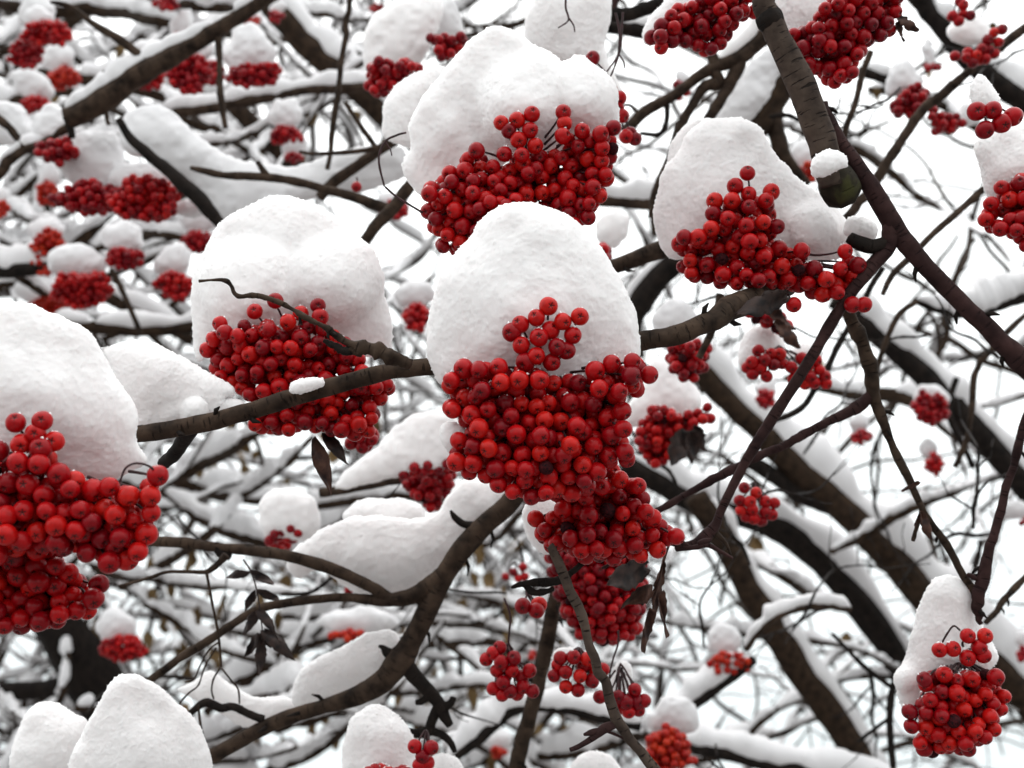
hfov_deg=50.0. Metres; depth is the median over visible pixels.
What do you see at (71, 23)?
branch
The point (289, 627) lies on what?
branch snow
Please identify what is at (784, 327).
withered leaf
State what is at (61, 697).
branch
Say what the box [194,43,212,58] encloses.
snow cap
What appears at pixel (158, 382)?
branch snow
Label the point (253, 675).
branch
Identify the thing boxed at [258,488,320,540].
snow cap
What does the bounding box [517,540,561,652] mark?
twig
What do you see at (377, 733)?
snow cap
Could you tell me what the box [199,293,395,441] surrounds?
berry bunch
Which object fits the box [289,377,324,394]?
branch snow
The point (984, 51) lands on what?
berry bunch
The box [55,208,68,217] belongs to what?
branch snow
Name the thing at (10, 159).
branch
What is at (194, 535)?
twig
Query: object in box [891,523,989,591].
twig
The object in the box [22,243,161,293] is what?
branch
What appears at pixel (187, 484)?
branch
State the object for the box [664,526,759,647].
twig
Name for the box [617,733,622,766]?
twig
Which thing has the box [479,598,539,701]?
berry bunch
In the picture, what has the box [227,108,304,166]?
branch
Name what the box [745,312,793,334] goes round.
berry bunch
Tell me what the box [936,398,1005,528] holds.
twig
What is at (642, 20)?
branch snow
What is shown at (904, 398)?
branch
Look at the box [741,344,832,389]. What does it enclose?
berry bunch
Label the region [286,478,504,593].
branch snow
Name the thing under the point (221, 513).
branch snow
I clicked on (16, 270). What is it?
branch
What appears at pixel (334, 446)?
withered leaf
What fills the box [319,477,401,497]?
branch
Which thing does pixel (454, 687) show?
branch
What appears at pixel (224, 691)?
branch snow
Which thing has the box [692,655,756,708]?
branch
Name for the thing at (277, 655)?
branch
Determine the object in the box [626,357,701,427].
snow cap
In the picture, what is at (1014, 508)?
snow cap
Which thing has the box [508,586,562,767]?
branch
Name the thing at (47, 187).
berry bunch
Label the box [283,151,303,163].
berry bunch
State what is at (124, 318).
branch snow
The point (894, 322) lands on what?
branch
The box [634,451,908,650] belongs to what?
branch snow
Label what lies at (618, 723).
branch
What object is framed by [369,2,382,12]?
berry bunch
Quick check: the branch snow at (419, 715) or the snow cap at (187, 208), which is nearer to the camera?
the snow cap at (187, 208)
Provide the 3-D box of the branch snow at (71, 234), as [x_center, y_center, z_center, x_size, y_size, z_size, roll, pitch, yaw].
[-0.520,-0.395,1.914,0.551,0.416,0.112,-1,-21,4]
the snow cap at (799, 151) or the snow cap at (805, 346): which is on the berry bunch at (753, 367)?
the snow cap at (805, 346)
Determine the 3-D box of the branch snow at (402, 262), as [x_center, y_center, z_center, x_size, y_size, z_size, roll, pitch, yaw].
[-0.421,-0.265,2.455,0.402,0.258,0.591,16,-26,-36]
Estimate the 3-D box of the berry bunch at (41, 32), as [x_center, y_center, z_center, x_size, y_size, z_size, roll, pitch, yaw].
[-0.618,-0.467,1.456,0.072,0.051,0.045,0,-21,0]
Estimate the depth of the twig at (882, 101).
1.00 m
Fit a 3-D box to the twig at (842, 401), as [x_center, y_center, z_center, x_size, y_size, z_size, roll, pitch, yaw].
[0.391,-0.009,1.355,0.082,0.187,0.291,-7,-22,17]
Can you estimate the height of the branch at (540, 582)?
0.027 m
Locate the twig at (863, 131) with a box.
[847,80,950,138]
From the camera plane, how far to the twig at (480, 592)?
0.97 m
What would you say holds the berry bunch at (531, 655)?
hanging from the twig at (522, 555)
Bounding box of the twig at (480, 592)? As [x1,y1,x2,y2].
[371,588,506,621]
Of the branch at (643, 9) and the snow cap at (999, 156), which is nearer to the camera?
the snow cap at (999, 156)
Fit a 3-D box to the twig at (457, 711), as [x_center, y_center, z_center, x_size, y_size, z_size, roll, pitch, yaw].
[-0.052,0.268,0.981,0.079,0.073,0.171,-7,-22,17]
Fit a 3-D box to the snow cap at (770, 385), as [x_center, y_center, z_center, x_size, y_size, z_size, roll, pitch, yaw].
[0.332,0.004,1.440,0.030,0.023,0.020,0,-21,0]
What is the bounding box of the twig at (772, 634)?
[685,607,832,676]
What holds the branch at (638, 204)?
on the branch snow at (638, 188)
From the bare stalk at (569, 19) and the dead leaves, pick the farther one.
the dead leaves
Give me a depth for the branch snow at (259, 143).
1.81 m
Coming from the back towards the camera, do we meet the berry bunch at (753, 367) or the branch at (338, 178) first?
the branch at (338, 178)
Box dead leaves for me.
[50,22,997,767]
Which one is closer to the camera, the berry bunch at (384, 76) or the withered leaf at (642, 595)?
the withered leaf at (642, 595)
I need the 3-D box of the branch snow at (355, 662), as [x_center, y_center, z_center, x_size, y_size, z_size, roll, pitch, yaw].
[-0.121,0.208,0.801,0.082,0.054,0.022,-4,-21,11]
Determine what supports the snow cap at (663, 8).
on the berry bunch at (696, 25)
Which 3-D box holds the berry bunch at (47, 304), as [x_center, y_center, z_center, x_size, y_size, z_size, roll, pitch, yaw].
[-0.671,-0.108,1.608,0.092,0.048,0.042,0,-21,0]
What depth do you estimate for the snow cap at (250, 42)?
1.28 m
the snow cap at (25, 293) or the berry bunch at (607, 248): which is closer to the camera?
the berry bunch at (607, 248)
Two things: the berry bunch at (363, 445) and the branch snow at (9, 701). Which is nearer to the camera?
the berry bunch at (363, 445)
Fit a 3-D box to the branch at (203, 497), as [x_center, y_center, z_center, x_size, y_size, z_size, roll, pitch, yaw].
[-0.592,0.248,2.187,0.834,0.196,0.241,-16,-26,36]
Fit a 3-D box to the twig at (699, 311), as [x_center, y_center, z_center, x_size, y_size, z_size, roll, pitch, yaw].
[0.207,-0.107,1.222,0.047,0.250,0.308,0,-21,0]
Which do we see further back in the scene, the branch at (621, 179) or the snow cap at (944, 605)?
the branch at (621, 179)
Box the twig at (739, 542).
[685,432,766,564]
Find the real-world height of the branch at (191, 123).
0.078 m
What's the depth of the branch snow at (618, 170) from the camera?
2.66 m
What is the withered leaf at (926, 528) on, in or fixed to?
attached to the branch at (856, 328)
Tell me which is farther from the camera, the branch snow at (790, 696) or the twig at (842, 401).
the branch snow at (790, 696)
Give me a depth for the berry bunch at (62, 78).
1.70 m
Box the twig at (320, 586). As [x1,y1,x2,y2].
[281,480,402,595]
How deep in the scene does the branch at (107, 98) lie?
1.11 m
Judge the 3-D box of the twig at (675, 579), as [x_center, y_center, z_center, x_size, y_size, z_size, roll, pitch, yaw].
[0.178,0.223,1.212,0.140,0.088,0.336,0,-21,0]
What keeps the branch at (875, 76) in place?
attached to the branch snow at (882, 68)
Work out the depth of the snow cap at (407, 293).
1.28 m
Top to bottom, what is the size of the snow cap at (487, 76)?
0.100 m
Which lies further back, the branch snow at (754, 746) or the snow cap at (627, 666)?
the branch snow at (754, 746)
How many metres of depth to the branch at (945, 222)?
0.90 m
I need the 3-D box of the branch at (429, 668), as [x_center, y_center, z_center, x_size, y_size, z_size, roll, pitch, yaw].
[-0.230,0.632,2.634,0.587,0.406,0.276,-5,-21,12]
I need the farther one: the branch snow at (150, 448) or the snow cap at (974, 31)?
the branch snow at (150, 448)
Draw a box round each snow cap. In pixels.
[0,101,31,144]
[0,188,7,199]
[0,301,147,479]
[9,68,54,98]
[9,701,87,767]
[14,277,54,302]
[18,0,55,26]
[23,5,54,22]
[27,216,65,237]
[30,103,67,138]
[37,162,61,185]
[41,44,74,70]
[47,243,107,274]
[58,131,124,185]
[68,674,212,767]
[95,607,136,639]
[101,219,143,249]
[108,162,169,186]
[131,39,153,55]
[153,242,190,273]
[169,9,192,33]
[176,214,215,231]
[177,199,203,217]
[190,195,393,361]
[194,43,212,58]
[205,55,224,65]
[222,22,276,67]
[243,12,263,23]
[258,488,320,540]
[266,98,302,126]
[269,0,285,11]
[281,138,307,155]
[317,605,399,631]
[341,704,414,767]
[362,0,442,70]
[377,192,407,202]
[382,66,444,148]
[394,281,434,306]
[401,26,619,194]
[426,202,640,398]
[432,753,463,767]
[437,0,463,34]
[442,731,455,747]
[486,729,512,749]
[524,0,622,90]
[551,646,585,664]
[569,750,620,767]
[596,207,629,247]
[610,660,632,691]
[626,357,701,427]
[642,0,689,45]
[647,695,698,734]
[652,297,696,328]
[653,116,847,259]
[667,118,710,161]
[676,70,687,80]
[707,621,741,653]
[738,326,785,369]
[754,380,776,393]
[775,0,825,29]
[787,340,822,366]
[790,139,811,167]
[849,412,868,432]
[885,59,922,96]
[893,574,998,706]
[913,384,950,402]
[918,438,937,457]
[921,38,935,63]
[946,10,990,45]
[958,103,980,125]
[969,74,1000,104]
[973,120,1023,196]
[1004,499,1023,519]
[1015,630,1023,645]
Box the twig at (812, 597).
[792,507,930,630]
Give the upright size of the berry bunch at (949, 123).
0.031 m
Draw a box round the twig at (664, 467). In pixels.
[629,431,679,488]
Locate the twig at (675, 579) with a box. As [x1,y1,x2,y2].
[647,566,734,626]
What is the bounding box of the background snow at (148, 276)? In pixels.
[0,0,1023,767]
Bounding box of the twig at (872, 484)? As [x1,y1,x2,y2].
[869,432,928,585]
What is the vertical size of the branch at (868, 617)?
0.494 m
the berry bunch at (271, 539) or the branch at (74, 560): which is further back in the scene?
the branch at (74, 560)
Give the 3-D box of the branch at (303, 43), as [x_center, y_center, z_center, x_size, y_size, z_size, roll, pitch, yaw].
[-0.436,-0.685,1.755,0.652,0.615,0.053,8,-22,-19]
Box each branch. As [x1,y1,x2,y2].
[0,0,155,56]
[0,0,361,54]
[0,9,140,107]
[0,35,12,47]
[0,115,67,180]
[0,123,269,146]
[0,238,170,350]
[0,251,202,288]
[0,261,47,278]
[0,289,100,317]
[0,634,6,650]
[0,704,21,720]
[5,153,34,187]
[5,288,17,301]
[6,88,125,117]
[9,210,102,255]
[10,65,19,83]
[11,133,118,196]
[13,277,103,349]
[20,171,51,212]
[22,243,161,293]
[30,161,35,204]
[37,68,255,161]
[50,0,273,138]
[55,652,70,704]
[58,212,76,218]
[60,29,169,107]
[69,431,210,563]
[70,94,343,244]
[72,321,192,336]
[73,553,347,602]
[74,703,246,742]
[86,275,436,488]
[94,230,181,251]
[100,50,349,340]
[106,293,192,344]
[109,268,143,335]
[116,117,222,226]
[118,357,373,590]
[118,553,239,704]
[136,286,794,468]
[143,603,354,713]
[146,493,522,763]
[151,438,173,455]
[159,475,308,510]
[161,491,557,649]
[171,82,367,117]
[171,478,414,504]
[177,0,370,22]
[177,61,363,200]
[181,117,268,153]
[186,235,435,300]
[190,160,388,211]
[197,705,205,739]
[198,278,412,369]
[203,621,534,714]
[209,612,468,748]
[213,730,337,765]
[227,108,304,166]
[228,593,357,685]
[229,629,536,660]
[252,106,268,160]
[253,683,486,696]
[259,23,363,145]
[261,0,409,150]
[264,620,445,767]
[274,546,523,734]
[276,706,415,730]
[281,503,525,620]
[283,577,321,660]
[283,606,405,727]
[299,144,383,155]
[302,515,342,541]
[316,101,398,200]
[317,464,620,509]
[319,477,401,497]
[325,0,352,169]
[360,180,413,244]
[399,716,508,767]
[414,604,461,695]
[420,629,574,648]
[430,630,651,735]
[436,685,587,742]
[452,706,640,759]
[455,592,780,678]
[466,616,644,767]
[476,756,547,767]
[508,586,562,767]
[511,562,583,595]
[517,432,718,652]
[536,717,816,760]
[548,543,659,767]
[599,196,648,209]
[601,538,732,569]
[607,22,644,38]
[610,241,666,272]
[611,0,663,21]
[612,169,627,183]
[620,459,918,720]
[621,30,766,217]
[630,257,680,356]
[654,311,973,592]
[655,619,1021,710]
[664,347,1023,720]
[674,101,1023,555]
[685,490,872,756]
[685,644,870,766]
[689,743,806,767]
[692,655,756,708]
[696,293,723,358]
[743,603,851,650]
[751,59,815,184]
[752,0,861,208]
[756,564,911,632]
[777,267,884,421]
[783,374,1023,408]
[790,125,1009,262]
[828,299,1023,501]
[828,475,1001,554]
[831,632,896,767]
[837,673,891,683]
[842,50,873,137]
[843,23,1023,219]
[858,66,887,84]
[867,86,976,131]
[877,299,918,373]
[880,186,983,295]
[880,387,982,457]
[907,0,1023,113]
[914,293,1023,316]
[945,377,975,468]
[952,313,1023,467]
[966,413,1023,624]
[983,575,1023,624]
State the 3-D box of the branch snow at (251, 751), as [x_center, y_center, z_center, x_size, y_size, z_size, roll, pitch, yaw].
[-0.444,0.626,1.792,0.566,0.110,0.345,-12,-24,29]
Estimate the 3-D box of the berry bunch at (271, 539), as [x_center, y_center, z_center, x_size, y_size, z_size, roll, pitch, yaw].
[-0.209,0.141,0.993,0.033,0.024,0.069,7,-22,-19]
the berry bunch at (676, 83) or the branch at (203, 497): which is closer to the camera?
the berry bunch at (676, 83)
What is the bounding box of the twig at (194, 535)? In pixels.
[177,515,265,619]
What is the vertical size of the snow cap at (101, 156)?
0.072 m
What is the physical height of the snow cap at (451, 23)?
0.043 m
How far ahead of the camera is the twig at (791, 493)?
0.97 m
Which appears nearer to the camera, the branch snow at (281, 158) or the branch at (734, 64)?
the branch at (734, 64)
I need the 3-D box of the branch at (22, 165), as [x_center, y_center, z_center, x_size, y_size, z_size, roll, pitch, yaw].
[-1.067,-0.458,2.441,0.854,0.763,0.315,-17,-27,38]
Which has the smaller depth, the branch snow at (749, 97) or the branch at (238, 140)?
the branch snow at (749, 97)
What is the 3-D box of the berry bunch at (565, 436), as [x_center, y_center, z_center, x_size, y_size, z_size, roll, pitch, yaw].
[0.018,0.012,0.543,0.106,0.096,0.062,0,-21,0]
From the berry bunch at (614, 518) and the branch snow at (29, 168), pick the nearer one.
the berry bunch at (614, 518)
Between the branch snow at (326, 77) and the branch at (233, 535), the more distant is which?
the branch at (233, 535)
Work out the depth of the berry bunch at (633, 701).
0.71 m
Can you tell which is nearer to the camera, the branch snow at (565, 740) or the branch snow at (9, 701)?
the branch snow at (9, 701)
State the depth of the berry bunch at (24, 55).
1.50 m
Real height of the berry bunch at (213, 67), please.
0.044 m
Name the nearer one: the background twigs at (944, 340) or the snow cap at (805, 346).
the snow cap at (805, 346)
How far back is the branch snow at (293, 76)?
2.28 m
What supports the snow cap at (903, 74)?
on the berry bunch at (909, 100)
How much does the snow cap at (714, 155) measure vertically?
0.090 m
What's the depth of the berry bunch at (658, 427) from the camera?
0.93 m
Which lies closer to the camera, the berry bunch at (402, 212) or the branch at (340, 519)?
the berry bunch at (402, 212)
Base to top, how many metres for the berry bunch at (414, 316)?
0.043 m
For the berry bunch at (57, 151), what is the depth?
1.12 m
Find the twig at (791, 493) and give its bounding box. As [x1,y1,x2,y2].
[756,430,860,503]
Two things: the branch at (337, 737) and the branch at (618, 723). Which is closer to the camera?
the branch at (618, 723)
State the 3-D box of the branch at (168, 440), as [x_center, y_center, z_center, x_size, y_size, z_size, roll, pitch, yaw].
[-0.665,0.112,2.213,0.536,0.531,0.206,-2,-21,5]
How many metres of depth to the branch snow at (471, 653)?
1.88 m
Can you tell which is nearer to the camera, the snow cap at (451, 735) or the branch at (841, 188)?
the branch at (841, 188)
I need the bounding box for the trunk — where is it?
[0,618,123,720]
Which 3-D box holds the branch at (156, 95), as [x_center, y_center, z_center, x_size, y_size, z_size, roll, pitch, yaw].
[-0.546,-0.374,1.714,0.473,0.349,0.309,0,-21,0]
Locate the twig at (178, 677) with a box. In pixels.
[83,674,198,717]
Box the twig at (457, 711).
[400,636,504,727]
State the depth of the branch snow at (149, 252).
1.72 m
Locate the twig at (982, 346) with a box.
[903,268,999,361]
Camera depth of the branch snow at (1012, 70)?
1.49 m
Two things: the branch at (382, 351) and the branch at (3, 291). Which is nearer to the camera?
the branch at (382, 351)
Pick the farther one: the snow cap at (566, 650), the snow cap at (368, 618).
the snow cap at (368, 618)
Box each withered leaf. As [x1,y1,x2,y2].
[226,559,295,676]
[311,436,331,493]
[322,433,348,464]
[607,560,650,590]
[620,546,669,652]
[667,426,706,465]
[735,289,790,316]
[770,309,800,348]
[895,15,919,41]
[901,481,931,539]
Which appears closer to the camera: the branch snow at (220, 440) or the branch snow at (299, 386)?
the branch snow at (299, 386)
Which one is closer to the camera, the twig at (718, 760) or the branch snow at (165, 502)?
the twig at (718, 760)
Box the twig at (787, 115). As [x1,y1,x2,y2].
[769,84,883,136]
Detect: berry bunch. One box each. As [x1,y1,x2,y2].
[0,199,10,218]
[0,411,168,573]
[0,543,109,634]
[6,39,44,69]
[19,18,72,46]
[20,94,50,114]
[28,226,65,276]
[30,295,78,312]
[33,136,79,167]
[35,179,58,206]
[46,64,81,90]
[48,178,117,216]
[49,270,114,309]
[98,634,148,662]
[105,173,180,222]
[105,246,144,270]
[140,73,165,91]
[151,0,179,11]
[151,269,191,302]
[165,53,213,94]
[179,229,210,253]
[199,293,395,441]
[208,60,225,85]
[225,61,282,89]
[244,16,260,24]
[264,525,302,549]
[268,9,284,23]
[269,124,304,144]
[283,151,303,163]
[327,627,364,642]
[344,428,379,453]
[344,587,352,592]
[351,177,361,191]
[363,55,423,97]
[363,762,410,767]
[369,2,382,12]
[385,104,621,254]
[387,199,408,220]
[398,459,456,512]
[401,302,428,332]
[407,729,438,767]
[426,31,467,61]
[441,297,657,505]
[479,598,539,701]
[490,745,507,758]
[501,562,528,582]
[514,590,546,618]
[527,465,684,566]
[528,650,536,660]
[544,551,648,646]
[547,647,609,696]
[586,12,641,145]
[593,630,650,718]
[599,242,611,259]
[634,402,715,468]
[644,0,755,56]
[645,722,697,767]
[664,338,712,382]
[670,165,872,312]
[672,79,690,100]
[706,650,750,674]
[733,482,780,526]
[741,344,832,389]
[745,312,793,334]
[755,388,775,409]
[789,0,903,88]
[799,161,815,182]
[850,428,873,445]
[889,81,929,118]
[901,625,1011,757]
[910,389,950,426]
[923,63,941,71]
[923,451,944,476]
[927,106,966,135]
[946,0,975,26]
[949,24,1007,67]
[966,101,1023,138]
[977,173,1023,251]
[1016,645,1023,662]
[1018,517,1023,525]
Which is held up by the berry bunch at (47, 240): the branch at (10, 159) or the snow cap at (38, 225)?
the snow cap at (38, 225)
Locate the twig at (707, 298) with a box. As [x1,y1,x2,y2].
[687,287,743,303]
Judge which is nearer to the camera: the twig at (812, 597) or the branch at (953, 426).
the twig at (812, 597)
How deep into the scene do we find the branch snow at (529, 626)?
2.43 m
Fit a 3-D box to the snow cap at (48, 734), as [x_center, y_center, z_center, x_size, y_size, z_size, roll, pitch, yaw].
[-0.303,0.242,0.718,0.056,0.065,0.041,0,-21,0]
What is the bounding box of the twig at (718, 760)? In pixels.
[708,743,723,767]
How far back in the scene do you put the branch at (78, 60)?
2.24 m
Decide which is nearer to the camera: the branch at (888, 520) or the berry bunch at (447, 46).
the berry bunch at (447, 46)
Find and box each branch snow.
[0,14,22,43]
[0,28,169,155]
[0,82,128,112]
[0,124,57,161]
[0,153,35,221]
[0,221,96,319]
[0,227,100,241]
[0,233,177,354]
[0,241,46,267]
[0,242,178,281]
[0,635,71,767]
[0,689,26,719]
[4,234,150,289]
[4,288,110,315]
[5,130,117,194]
[6,19,63,44]
[6,189,127,288]
[7,64,13,87]
[9,288,22,302]
[13,0,145,105]
[17,0,362,52]
[25,159,37,228]
[25,164,52,214]
[25,275,104,346]
[28,70,318,120]
[38,58,271,164]
[51,273,190,297]
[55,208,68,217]
[55,308,191,327]
[62,94,334,243]
[63,394,236,562]
[64,0,251,107]
[74,117,268,142]
[75,553,326,594]
[77,634,402,739]
[95,219,214,245]
[97,50,350,336]
[100,339,243,424]
[107,55,362,224]
[113,287,192,333]
[118,105,406,218]
[118,275,432,484]
[118,357,370,584]
[142,439,166,459]
[146,599,358,712]
[157,470,307,506]
[161,69,366,109]
[165,488,564,647]
[166,215,212,234]
[178,670,294,727]
[181,355,208,368]
[188,467,296,497]
[194,0,373,18]
[204,605,528,707]
[207,609,475,747]
[211,572,322,722]
[212,619,447,767]
[218,592,353,681]
[225,728,334,759]
[227,620,537,658]
[238,659,554,695]
[255,105,272,164]
[261,20,364,145]
[280,0,387,100]
[280,503,523,616]
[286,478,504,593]
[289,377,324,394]
[291,629,399,706]
[295,606,399,723]
[307,449,637,503]
[319,506,349,529]
[319,510,461,692]
[335,409,458,489]
[341,662,605,719]
[342,497,425,519]
[382,234,437,280]
[394,696,536,767]
[397,625,573,641]
[419,548,522,672]
[420,681,599,746]
[438,630,650,732]
[439,422,464,451]
[447,686,639,754]
[458,586,781,678]
[460,645,614,767]
[465,739,566,767]
[510,430,715,650]
[521,500,555,554]
[538,710,814,753]
[605,177,654,199]
[613,164,632,180]
[624,15,650,24]
[625,640,869,767]
[626,259,661,330]
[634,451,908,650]
[655,610,1018,711]
[674,652,749,701]
[687,722,889,767]
[697,335,1023,676]
[711,497,888,764]
[716,48,779,120]
[718,18,758,57]
[744,545,913,629]
[744,592,850,645]
[787,373,1023,405]
[794,124,1011,262]
[810,148,847,177]
[832,472,997,548]
[834,665,889,680]
[843,215,878,238]
[856,290,1023,466]
[861,62,890,74]
[872,82,976,124]
[897,379,975,450]
[906,0,1023,88]
[917,268,1023,312]
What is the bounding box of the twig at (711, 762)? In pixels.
[699,751,719,767]
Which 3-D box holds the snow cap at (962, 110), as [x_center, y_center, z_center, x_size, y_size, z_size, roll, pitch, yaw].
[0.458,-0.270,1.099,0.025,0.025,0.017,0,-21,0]
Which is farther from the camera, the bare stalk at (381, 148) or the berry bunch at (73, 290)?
the berry bunch at (73, 290)
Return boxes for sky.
[0,0,1023,767]
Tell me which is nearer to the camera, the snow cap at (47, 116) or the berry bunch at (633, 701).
the berry bunch at (633, 701)
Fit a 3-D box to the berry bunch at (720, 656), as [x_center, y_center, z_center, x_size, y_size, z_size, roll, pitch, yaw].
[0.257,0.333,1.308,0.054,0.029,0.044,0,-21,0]
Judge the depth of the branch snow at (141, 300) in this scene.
1.59 m
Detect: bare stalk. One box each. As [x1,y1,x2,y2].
[378,132,405,186]
[558,0,574,31]
[606,12,624,71]
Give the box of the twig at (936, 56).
[919,0,992,75]
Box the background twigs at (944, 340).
[0,0,1023,767]
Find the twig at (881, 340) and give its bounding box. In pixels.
[794,326,927,353]
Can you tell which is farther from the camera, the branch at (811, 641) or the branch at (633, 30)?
the branch at (811, 641)
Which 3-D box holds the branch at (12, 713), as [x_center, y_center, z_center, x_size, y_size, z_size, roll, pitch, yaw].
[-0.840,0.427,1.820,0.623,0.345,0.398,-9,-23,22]
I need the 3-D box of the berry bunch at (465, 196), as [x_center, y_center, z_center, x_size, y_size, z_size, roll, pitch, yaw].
[-0.004,-0.114,0.627,0.131,0.077,0.054,0,-21,0]
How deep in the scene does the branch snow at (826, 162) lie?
0.59 m
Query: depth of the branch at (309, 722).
2.18 m
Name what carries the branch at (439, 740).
on the branch snow at (461, 709)
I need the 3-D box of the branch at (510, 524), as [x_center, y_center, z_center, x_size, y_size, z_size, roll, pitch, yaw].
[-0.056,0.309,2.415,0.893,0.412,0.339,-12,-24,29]
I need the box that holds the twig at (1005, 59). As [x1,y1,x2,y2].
[924,43,1023,125]
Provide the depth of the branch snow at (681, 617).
1.94 m
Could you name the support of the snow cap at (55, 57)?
on the berry bunch at (62, 78)
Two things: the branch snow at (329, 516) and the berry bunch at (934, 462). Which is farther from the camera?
the branch snow at (329, 516)
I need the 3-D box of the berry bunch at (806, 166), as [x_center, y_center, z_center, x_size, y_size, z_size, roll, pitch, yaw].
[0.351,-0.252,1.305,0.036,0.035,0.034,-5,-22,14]
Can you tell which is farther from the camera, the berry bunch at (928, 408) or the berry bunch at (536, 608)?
the berry bunch at (928, 408)
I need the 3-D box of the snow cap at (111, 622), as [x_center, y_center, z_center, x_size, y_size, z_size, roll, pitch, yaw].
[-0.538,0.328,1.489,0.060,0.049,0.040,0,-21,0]
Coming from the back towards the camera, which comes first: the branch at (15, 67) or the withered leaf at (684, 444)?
the branch at (15, 67)
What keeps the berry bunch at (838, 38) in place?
hanging from the branch at (841, 188)
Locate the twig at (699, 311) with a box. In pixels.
[695,283,714,350]
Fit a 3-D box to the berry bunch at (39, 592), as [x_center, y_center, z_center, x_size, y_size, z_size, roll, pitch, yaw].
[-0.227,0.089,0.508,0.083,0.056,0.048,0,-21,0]
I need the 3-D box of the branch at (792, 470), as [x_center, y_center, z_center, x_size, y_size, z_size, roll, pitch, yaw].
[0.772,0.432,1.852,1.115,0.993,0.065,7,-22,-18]
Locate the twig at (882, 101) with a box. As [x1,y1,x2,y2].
[835,87,900,144]
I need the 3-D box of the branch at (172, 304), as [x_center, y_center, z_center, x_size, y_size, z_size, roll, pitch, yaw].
[-0.405,-0.285,1.673,0.665,0.393,0.191,-17,-27,37]
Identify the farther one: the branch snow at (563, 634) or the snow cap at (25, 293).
the branch snow at (563, 634)
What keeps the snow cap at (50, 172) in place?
on the berry bunch at (47, 187)
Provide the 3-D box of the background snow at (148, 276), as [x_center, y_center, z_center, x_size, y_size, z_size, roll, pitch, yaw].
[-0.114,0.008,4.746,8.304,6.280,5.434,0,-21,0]
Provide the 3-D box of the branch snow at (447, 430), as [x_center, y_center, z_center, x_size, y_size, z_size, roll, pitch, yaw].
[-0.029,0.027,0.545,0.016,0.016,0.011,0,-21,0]
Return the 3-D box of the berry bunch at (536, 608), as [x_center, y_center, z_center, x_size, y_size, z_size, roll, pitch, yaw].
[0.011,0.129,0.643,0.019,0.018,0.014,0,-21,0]
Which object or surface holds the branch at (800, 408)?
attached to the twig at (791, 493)
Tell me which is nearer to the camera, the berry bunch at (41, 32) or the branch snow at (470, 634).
the berry bunch at (41, 32)
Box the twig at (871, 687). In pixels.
[829,667,907,767]
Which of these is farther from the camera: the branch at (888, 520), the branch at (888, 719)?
the branch at (888, 520)
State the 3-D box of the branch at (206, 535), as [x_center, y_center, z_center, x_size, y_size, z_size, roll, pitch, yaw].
[-0.338,0.140,1.951,0.658,0.426,0.363,-18,-27,38]
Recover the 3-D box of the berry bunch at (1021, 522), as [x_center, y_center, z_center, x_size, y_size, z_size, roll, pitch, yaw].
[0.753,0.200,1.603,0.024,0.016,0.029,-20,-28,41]
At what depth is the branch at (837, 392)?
2.09 m
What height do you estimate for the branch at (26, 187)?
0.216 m
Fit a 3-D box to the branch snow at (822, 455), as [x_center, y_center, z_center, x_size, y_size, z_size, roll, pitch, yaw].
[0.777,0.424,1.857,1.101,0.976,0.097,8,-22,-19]
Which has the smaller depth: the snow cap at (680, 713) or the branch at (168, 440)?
the snow cap at (680, 713)
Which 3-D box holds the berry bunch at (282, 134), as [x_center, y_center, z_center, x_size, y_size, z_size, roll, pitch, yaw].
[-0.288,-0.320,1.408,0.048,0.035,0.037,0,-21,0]
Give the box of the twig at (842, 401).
[803,336,864,454]
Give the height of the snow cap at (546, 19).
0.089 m
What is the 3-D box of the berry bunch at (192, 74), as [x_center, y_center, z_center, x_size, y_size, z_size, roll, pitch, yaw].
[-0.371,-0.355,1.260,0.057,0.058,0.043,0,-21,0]
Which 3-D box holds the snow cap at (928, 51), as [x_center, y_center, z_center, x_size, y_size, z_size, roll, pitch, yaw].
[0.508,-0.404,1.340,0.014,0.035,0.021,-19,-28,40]
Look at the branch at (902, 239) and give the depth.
0.62 m
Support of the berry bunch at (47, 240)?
attached to the branch at (16, 270)
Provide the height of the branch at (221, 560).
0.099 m
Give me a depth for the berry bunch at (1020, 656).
1.50 m
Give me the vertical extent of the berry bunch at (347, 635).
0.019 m
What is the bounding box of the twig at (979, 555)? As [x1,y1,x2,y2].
[971,539,981,581]
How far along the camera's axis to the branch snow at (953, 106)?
2.51 m
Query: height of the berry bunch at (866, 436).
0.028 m
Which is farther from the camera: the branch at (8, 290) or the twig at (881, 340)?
the branch at (8, 290)
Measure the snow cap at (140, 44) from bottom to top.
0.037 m
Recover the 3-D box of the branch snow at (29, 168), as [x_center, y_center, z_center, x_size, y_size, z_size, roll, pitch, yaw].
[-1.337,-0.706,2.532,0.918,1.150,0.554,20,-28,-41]
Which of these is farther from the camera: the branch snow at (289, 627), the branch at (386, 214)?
the branch snow at (289, 627)
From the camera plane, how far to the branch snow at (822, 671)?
1.79 m
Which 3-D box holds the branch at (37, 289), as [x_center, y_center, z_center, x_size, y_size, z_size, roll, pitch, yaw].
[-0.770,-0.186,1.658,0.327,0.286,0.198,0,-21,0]
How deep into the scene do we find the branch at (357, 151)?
1.00 m
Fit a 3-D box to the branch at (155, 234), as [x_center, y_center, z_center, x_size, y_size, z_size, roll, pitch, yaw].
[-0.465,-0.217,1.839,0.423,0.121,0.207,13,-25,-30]
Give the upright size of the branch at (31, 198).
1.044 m
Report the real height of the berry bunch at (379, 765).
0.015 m

